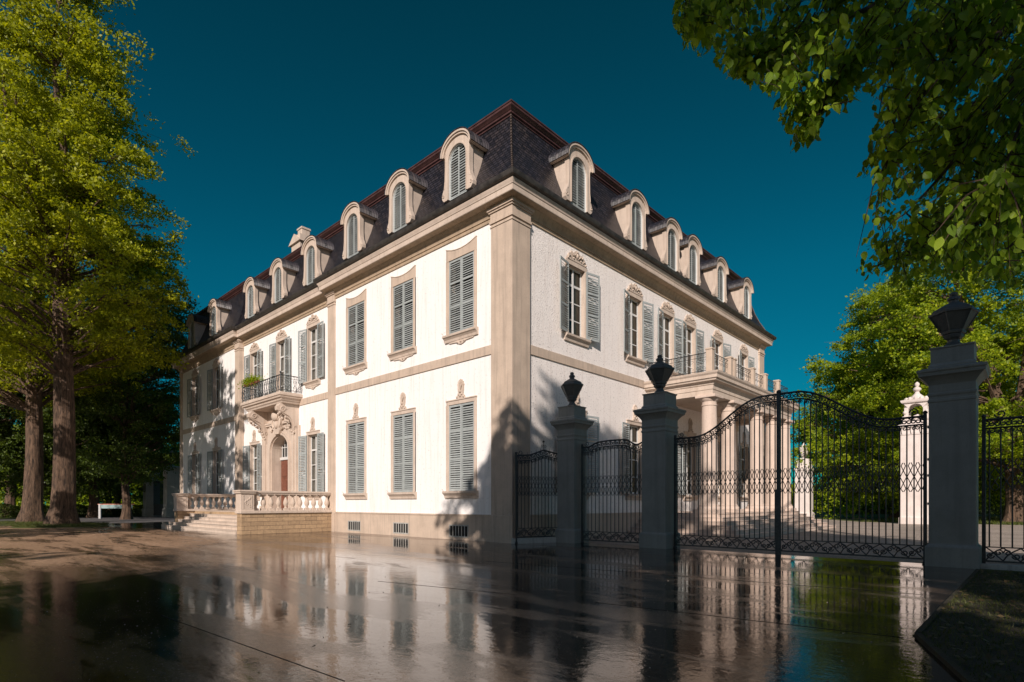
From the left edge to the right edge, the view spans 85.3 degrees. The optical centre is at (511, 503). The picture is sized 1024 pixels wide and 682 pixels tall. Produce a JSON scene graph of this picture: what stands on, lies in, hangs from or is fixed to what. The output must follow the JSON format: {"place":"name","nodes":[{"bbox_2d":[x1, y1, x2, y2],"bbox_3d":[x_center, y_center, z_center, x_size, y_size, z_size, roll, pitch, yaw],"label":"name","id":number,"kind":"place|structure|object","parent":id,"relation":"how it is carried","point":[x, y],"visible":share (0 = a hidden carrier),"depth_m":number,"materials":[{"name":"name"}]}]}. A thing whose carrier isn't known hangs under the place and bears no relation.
{"place":"outdoors","nodes":[
{"label":"outdoors","id":0,"kind":"place"},
{"bbox_2d":[0,520,42,523],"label":"mound grass","id":1,"kind":"structure","parent":0,"point":[9,522],"depth_m":40.12,"materials":[{"name":"green plant"}]},
{"bbox_2d":[10,521,108,527],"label":"mound grass","id":2,"kind":"structure","parent":0,"point":[88,523],"depth_m":35.78,"materials":[{"name":"green plant"}]},
{"bbox_2d":[0,516,174,525],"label":"park lawn","id":3,"kind":"structure","parent":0,"point":[138,519],"depth_m":52.98,"materials":[{"name":"green plant"}]},
{"bbox_2d":[0,319,164,502],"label":"lime tree","id":4,"kind":"object","parent":3,"relation":"on","point":[81,426],"visible":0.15,"depth_m":55.41,"materials":[{"name":"green plant"}]},
{"bbox_2d":[0,39,176,522],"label":"maple tree","id":5,"kind":"object","parent":3,"relation":"on","point":[32,404],"visible":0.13,"depth_m":41.28,"materials":[{"name":"green plant"}]},
{"bbox_2d":[0,265,179,517],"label":"lime tree","id":6,"kind":"object","parent":3,"relation":"on","point":[92,511],"visible":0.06,"depth_m":59.00,"materials":[{"name":"green plant"}]},
{"bbox_2d":[98,504,134,518],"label":"stone bench","id":7,"kind":"object","parent":3,"relation":"on","point":[100,506],"visible":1,"depth_m":56.07,"materials":[{"name":"white stone"}]},
{"bbox_2d":[45,251,201,519],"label":"lime tree","id":8,"kind":"object","parent":3,"relation":"on","point":[130,426],"visible":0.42,"depth_m":51.03,"materials":[{"name":"green plant"}]},
{"bbox_2d":[77,348,181,514],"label":"lime tree","id":9,"kind":"object","parent":3,"relation":"on","point":[117,493],"visible":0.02,"depth_m":65.25,"materials":[{"name":"green plant"}]},
{"bbox_2d":[142,471,160,516],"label":"park gate pillar","id":10,"kind":"structure","parent":3,"relation":"on","point":[148,500],"depth_m":65.36,"materials":[{"name":"grey stone"}]},
{"bbox_2d":[153,481,162,515],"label":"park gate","id":11,"kind":"structure","parent":10,"relation":"attached to","point":[158,506],"depth_m":64.66,"materials":[{"name":"black metal"}]},
{"bbox_2d":[162,450,179,516],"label":"park gate pillar","id":12,"kind":"structure","parent":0,"point":[171,483],"depth_m":61.91,"materials":[{"name":"grey stone"}]},
{"bbox_2d":[0,521,975,681],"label":"forecourt","id":13,"kind":"structure","parent":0,"point":[53,569],"depth_m":7.81,"materials":[{"name":"grey stone"}]},
{"bbox_2d":[0,0,198,524],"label":"maple tree","id":14,"kind":"object","parent":13,"relation":"on","point":[63,209],"visible":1,"depth_m":35.84,"materials":[{"name":"green plant"}]},
{"bbox_2d":[21,556,915,681],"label":"grit","id":15,"kind":"object","parent":13,"relation":"on","point":[472,619],"visible":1,"depth_m":7.32,"materials":[{"name":"grey gravel"}]},
{"bbox_2d":[511,537,555,543],"bbox_3d":[0.954,1.410,21.288,2.099,0.220,0.160,0,0,-26],"label":"fence footing","id":16,"kind":"object","parent":13,"relation":"on","point":[537,540],"visible":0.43,"depth_m":21.17,"materials":[{"name":"grey stone"}]},
{"bbox_2d":[515,440,556,543],"bbox_3d":[0.991,-0.467,21.280,2.041,3.934,0.140,0,0,-28],"label":"iron fence","id":17,"kind":"object","parent":16,"relation":"on","point":[521,483],"visible":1,"depth_m":21.15,"materials":[{"name":"black metal"}]},
{"bbox_2d":[161,561,935,680],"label":"road joints","id":18,"kind":"object","parent":13,"relation":"on","point":[596,602],"visible":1,"depth_m":7.32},
{"bbox_2d":[550,372,593,542],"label":"gate pillar","id":19,"kind":"structure","parent":13,"relation":"on","point":[571,424],"depth_m":21.31,"materials":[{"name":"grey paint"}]},
{"bbox_2d":[581,439,641,542],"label":"gate","id":20,"kind":"structure","parent":19,"relation":"attached to","point":[583,479],"depth_m":20.47,"materials":[{"name":"black metal"}]},
{"bbox_2d":[775,390,780,554],"bbox_3d":[7.834,-0.925,16.340,0.150,4.850,0.157,0,0,43],"label":"meeting post","id":21,"kind":"object","parent":13,"relation":"on","point":[778,488],"visible":1,"depth_m":16.30,"materials":[{"name":"black metal"}]},
{"bbox_2d":[916,292,990,568],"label":"gate pillar","id":22,"kind":"structure","parent":13,"relation":"on","point":[954,375],"depth_m":13.13,"materials":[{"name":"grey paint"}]},
{"bbox_2d":[780,391,928,563],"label":"double gate","id":23,"kind":"structure","parent":22,"relation":"attached to","point":[925,475],"depth_m":14.87,"materials":[{"name":"black metal"}]},
{"bbox_2d":[0,510,1023,642],"bbox_3d":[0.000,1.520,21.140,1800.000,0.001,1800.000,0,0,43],"label":"ground","id":24,"kind":"structure","parent":0,"point":[856,519],"depth_m":61.12,"materials":[{"name":"green plant"}]},
{"bbox_2d":[0,300,80,491],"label":"lime tree","id":25,"kind":"object","parent":24,"relation":"on","point":[16,455],"visible":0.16,"depth_m":52.81,"materials":[{"name":"green plant"}]},
{"bbox_2d":[0,278,80,515],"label":"lime tree","id":26,"kind":"object","parent":24,"relation":"on","point":[8,498],"visible":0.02,"depth_m":61.60,"materials":[{"name":"green plant"}]},
{"bbox_2d":[0,422,83,509],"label":"lime tree","id":27,"kind":"object","parent":24,"relation":"on","point":[19,490],"visible":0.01,"depth_m":93.06,"materials":[{"name":"green plant"}]},
{"bbox_2d":[0,503,142,517],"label":"hedge","id":28,"kind":"object","parent":24,"relation":"on","point":[5,509],"visible":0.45,"depth_m":62.86,"materials":[{"name":"green plant"}]},
{"bbox_2d":[0,491,142,508],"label":"woods","id":29,"kind":"object","parent":24,"relation":"on","point":[18,502],"visible":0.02,"depth_m":151.86,"materials":[{"name":"green plant"}]},
{"bbox_2d":[45,479,140,509],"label":"lime tree","id":30,"kind":"object","parent":24,"relation":"on","point":[83,496],"visible":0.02,"depth_m":94.86,"materials":[{"name":"green plant"}]},
{"bbox_2d":[87,426,179,504],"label":"lime tree","id":31,"kind":"object","parent":24,"relation":"on","point":[141,502],"visible":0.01,"depth_m":84.83,"materials":[{"name":"green plant"}]},
{"bbox_2d":[161,99,835,542],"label":"mansion","id":32,"kind":"structure","parent":24,"relation":"on","point":[417,343],"depth_m":26.71,"materials":[{"name":"white paint"}]},
{"bbox_2d":[187,369,198,421],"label":"window","id":33,"kind":"structure","parent":32,"relation":"in","point":[195,373],"depth_m":45.55,"materials":[{"name":"wood"}]},
{"bbox_2d":[188,442,199,500],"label":"window","id":34,"kind":"structure","parent":32,"relation":"in","point":[190,469],"depth_m":45.56,"materials":[{"name":"stone"}]},
{"bbox_2d":[207,358,220,415],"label":"window","id":35,"kind":"structure","parent":32,"relation":"in","point":[216,363],"depth_m":42.35,"materials":[{"name":"wood"}]},
{"bbox_2d":[207,437,221,500],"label":"window","id":36,"kind":"structure","parent":32,"relation":"in","point":[216,447],"depth_m":42.35,"materials":[{"name":"stone"}]},
{"bbox_2d":[236,373,264,388],"bbox_3d":[-16.415,-7.750,34.980,3.936,0.845,1.042,0,0,43],"label":"flower box","id":37,"kind":"object","parent":32,"relation":"on","point":[250,381],"visible":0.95,"depth_m":34.81,"materials":[{"name":"green wood"}]},
{"bbox_2d":[243,430,260,499],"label":"window","id":38,"kind":"structure","parent":32,"relation":"in","point":[257,445],"depth_m":38.25,"materials":[{"name":"stone"}]},
{"bbox_2d":[244,342,260,400],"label":"window","id":39,"kind":"structure","parent":32,"relation":"in","point":[254,348],"depth_m":38.07,"materials":[{"name":"wood"}]},
{"bbox_2d":[269,330,289,393],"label":"window","id":40,"kind":"structure","parent":32,"relation":"in","point":[281,335],"depth_m":35.41,"materials":[{"name":"wood"}]},
{"bbox_2d":[298,417,323,499],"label":"window","id":41,"kind":"structure","parent":32,"relation":"in","point":[316,450],"depth_m":32.65,"materials":[{"name":"stone"}]},
{"bbox_2d":[298,314,323,388],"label":"window","id":42,"kind":"structure","parent":32,"relation":"in","point":[313,321],"depth_m":32.56,"materials":[{"name":"wood"}]},
{"bbox_2d":[348,521,360,530],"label":"basement window","id":43,"kind":"structure","parent":32,"relation":"in","point":[352,525],"depth_m":28.68,"materials":[{"name":"grey metal"}]},
{"bbox_2d":[343,403,367,498],"bbox_3d":[-8.070,-2.701,28.542,2.089,4.941,0.282,0,0,43],"label":"window","id":44,"kind":"structure","parent":32,"relation":"in","point":[356,494],"depth_m":28.57,"materials":[{"name":"wood"}]},
{"bbox_2d":[343,288,367,374],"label":"window","id":45,"kind":"structure","parent":32,"relation":"in","point":[354,368],"depth_m":28.59,"materials":[{"name":"grey wood"}]},
{"bbox_2d":[393,522,408,533],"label":"basement window","id":46,"kind":"structure","parent":32,"relation":"in","point":[399,528],"depth_m":25.92,"materials":[{"name":"metal"}]},
{"bbox_2d":[386,392,416,498],"bbox_3d":[-5.112,-2.701,25.775,2.089,4.941,0.282,0,0,43],"label":"window","id":47,"kind":"structure","parent":32,"relation":"in","point":[408,491],"depth_m":25.80,"materials":[{"name":"wood"}]},
{"bbox_2d":[386,265,416,360],"bbox_3d":[-5.112,-8.710,25.775,2.089,4.180,0.282,0,0,43],"label":"window","id":48,"kind":"structure","parent":32,"relation":"in","point":[403,353],"depth_m":25.82,"materials":[{"name":"grey wood"}]},
{"bbox_2d":[449,524,467,537],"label":"basement window","id":49,"kind":"structure","parent":32,"relation":"in","point":[461,531],"depth_m":23.15,"materials":[{"name":"grey metal"}]},
{"bbox_2d":[442,379,478,497],"bbox_3d":[-2.163,-2.701,23.015,2.089,4.941,0.282,0,0,43],"label":"window","id":50,"kind":"structure","parent":32,"relation":"in","point":[460,400],"depth_m":23.03,"materials":[{"name":"wood"}]},
{"bbox_2d":[442,236,478,343],"bbox_3d":[-2.163,-8.710,23.015,2.089,4.180,0.282,0,0,43],"label":"window","id":51,"kind":"structure","parent":32,"relation":"in","point":[452,256],"depth_m":23.04,"materials":[{"name":"grey wood"}]},
{"bbox_2d":[560,250,599,347],"bbox_3d":[2.752,-8.924,24.114,0.625,4.008,2.872,0,0,43],"label":"window","id":52,"kind":"structure","parent":32,"relation":"in","point":[574,259],"depth_m":24.49,"materials":[{"name":"wood"}]},
{"bbox_2d":[575,395,598,499],"bbox_3d":[3.042,-2.546,24.223,0.270,4.731,2.327,0,0,43],"label":"window","id":53,"kind":"structure","parent":32,"relation":"in","point":[596,433],"depth_m":24.76,"materials":[{"name":"wood"}]},
{"bbox_2d":[622,405,641,499],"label":"window","id":54,"kind":"structure","parent":32,"relation":"in","point":[631,432],"depth_m":27.69,"materials":[{"name":"stone"}]},
{"bbox_2d":[624,283,653,366],"bbox_3d":[6.076,-8.924,27.648,0.650,4.008,2.865,0,0,43],"label":"window","id":55,"kind":"structure","parent":32,"relation":"in","point":[631,309],"depth_m":28.04,"materials":[{"name":"wood"}]},
{"bbox_2d":[658,302,683,376],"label":"window","id":56,"kind":"structure","parent":32,"relation":"in","point":[664,325],"depth_m":30.54,"materials":[{"name":"wood"}]},
{"bbox_2d":[678,433,681,494],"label":"window","id":57,"kind":"structure","parent":32,"relation":"in","point":[679,471],"depth_m":30.81,"materials":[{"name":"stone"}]},
{"bbox_2d":[682,418,700,500],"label":"window","id":58,"kind":"structure","parent":32,"relation":"in","point":[690,432],"depth_m":32.22,"materials":[{"name":"stone"}]},
{"bbox_2d":[682,314,703,374],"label":"window","id":59,"kind":"structure","parent":32,"relation":"in","point":[689,320],"depth_m":32.50,"materials":[{"name":"wood"}]},
{"bbox_2d":[717,426,719,500],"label":"window","id":60,"kind":"structure","parent":32,"relation":"in","point":[718,437],"depth_m":35.46,"materials":[{"name":"stone"}]},
{"bbox_2d":[711,329,730,370],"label":"window","id":61,"kind":"structure","parent":32,"relation":"in","point":[717,336],"depth_m":35.33,"materials":[{"name":"stone"}]},
{"bbox_2d":[740,432,748,500],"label":"window","id":62,"kind":"structure","parent":32,"relation":"in","point":[741,444],"depth_m":38.36,"materials":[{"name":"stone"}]},
{"bbox_2d":[739,344,754,381],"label":"window","id":63,"kind":"structure","parent":32,"relation":"in","point":[743,349],"depth_m":38.37,"materials":[{"name":"wood"}]},
{"bbox_2d":[791,492,829,510],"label":"hedge","id":64,"kind":"object","parent":24,"relation":"on","point":[819,508],"visible":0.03,"depth_m":115.90,"materials":[{"name":"green plant"}]},
{"bbox_2d":[790,395,889,506],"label":"chestnut tree","id":65,"kind":"object","parent":24,"relation":"on","point":[831,428],"visible":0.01,"depth_m":94.27,"materials":[{"name":"green plant"}]},
{"bbox_2d":[791,482,1004,507],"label":"woods","id":66,"kind":"object","parent":24,"relation":"on","point":[815,496],"visible":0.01,"depth_m":151.62,"materials":[{"name":"green plant"}]},
{"bbox_2d":[790,273,1016,518],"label":"chestnut tree","id":67,"kind":"object","parent":24,"relation":"on","point":[844,391],"visible":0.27,"depth_m":55.28,"materials":[{"name":"green plant"}]},
{"bbox_2d":[826,484,1004,513],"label":"hedge","id":68,"kind":"object","parent":24,"relation":"on","point":[993,510],"visible":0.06,"depth_m":81.90,"materials":[{"name":"green plant"}]},
{"bbox_2d":[850,192,1023,522],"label":"chestnut tree","id":69,"kind":"object","parent":24,"relation":"on","point":[989,344],"visible":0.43,"depth_m":43.99,"materials":[{"name":"green plant"}]},
{"bbox_2d":[860,516,1022,524],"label":"meadow grass","id":70,"kind":"structure","parent":24,"relation":"on","point":[994,521],"depth_m":45.54,"materials":[{"name":"green plant"}]},
{"bbox_2d":[860,327,1022,516],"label":"chestnut tree","id":71,"kind":"object","parent":24,"relation":"on","point":[994,498],"visible":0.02,"depth_m":65.14,"materials":[{"name":"green plant"}]},
{"bbox_2d":[914,569,979,681],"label":"kerb","id":72,"kind":"structure","parent":24,"relation":"on","point":[959,672],"depth_m":5.75,"materials":[{"name":"stone"}]},
{"bbox_2d":[980,563,1023,570],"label":"fence footing","id":73,"kind":"object","parent":24,"relation":"on","point":[1002,567],"visible":1,"depth_m":12.74,"materials":[{"name":"grey stone"}]},
{"bbox_2d":[981,411,1023,563],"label":"iron fence","id":74,"kind":"object","parent":73,"relation":"on","point":[984,463],"visible":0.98,"depth_m":12.83,"materials":[{"name":"black metal"}]},
{"bbox_2d":[981,274,1023,442],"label":"chestnut tree","id":75,"kind":"object","parent":24,"relation":"on","point":[1014,300],"visible":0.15,"depth_m":60.83,"materials":[{"name":"green plant"}]},
{"bbox_2d":[0,0,1023,502],"label":"sky","id":76,"kind":"structure","parent":0,"point":[292,113],"materials":[{"name":"blue"}]},
{"bbox_2d":[586,519,1023,564],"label":"gravel court","id":77,"kind":"object","parent":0,"point":[1006,536],"visible":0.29,"depth_m":22.11,"materials":[{"name":"beige gravel"}]},
{"bbox_2d":[633,354,685,548],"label":"gate pillar","id":78,"kind":"structure","parent":77,"relation":"on","point":[659,413],"depth_m":18.76,"materials":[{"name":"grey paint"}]},
{"bbox_2d":[673,394,775,550],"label":"double gate","id":79,"kind":"structure","parent":78,"relation":"attached to","point":[676,473],"depth_m":17.48,"materials":[{"name":"black metal"}]},
{"bbox_2d":[794,443,814,518],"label":"lantern post","id":80,"kind":"object","parent":77,"relation":"on","point":[807,498],"visible":0.59,"depth_m":55.53,"materials":[{"name":"white stone"}]},
{"bbox_2d":[898,382,928,523],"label":"garden pylon","id":81,"kind":"object","parent":77,"relation":"on","point":[917,398],"visible":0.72,"depth_m":40.98,"materials":[{"name":"white stone"}]},
{"bbox_2d":[921,569,1023,681],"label":"lawn","id":82,"kind":"structure","parent":0,"point":[991,671],"depth_m":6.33,"materials":[{"name":"plant"}]},
{"bbox_2d":[672,0,1023,294],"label":"beech tree","id":83,"kind":"object","parent":82,"relation":"on","point":[967,37],"visible":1,"depth_m":4.80,"materials":[{"name":"green plant"}]}
]}

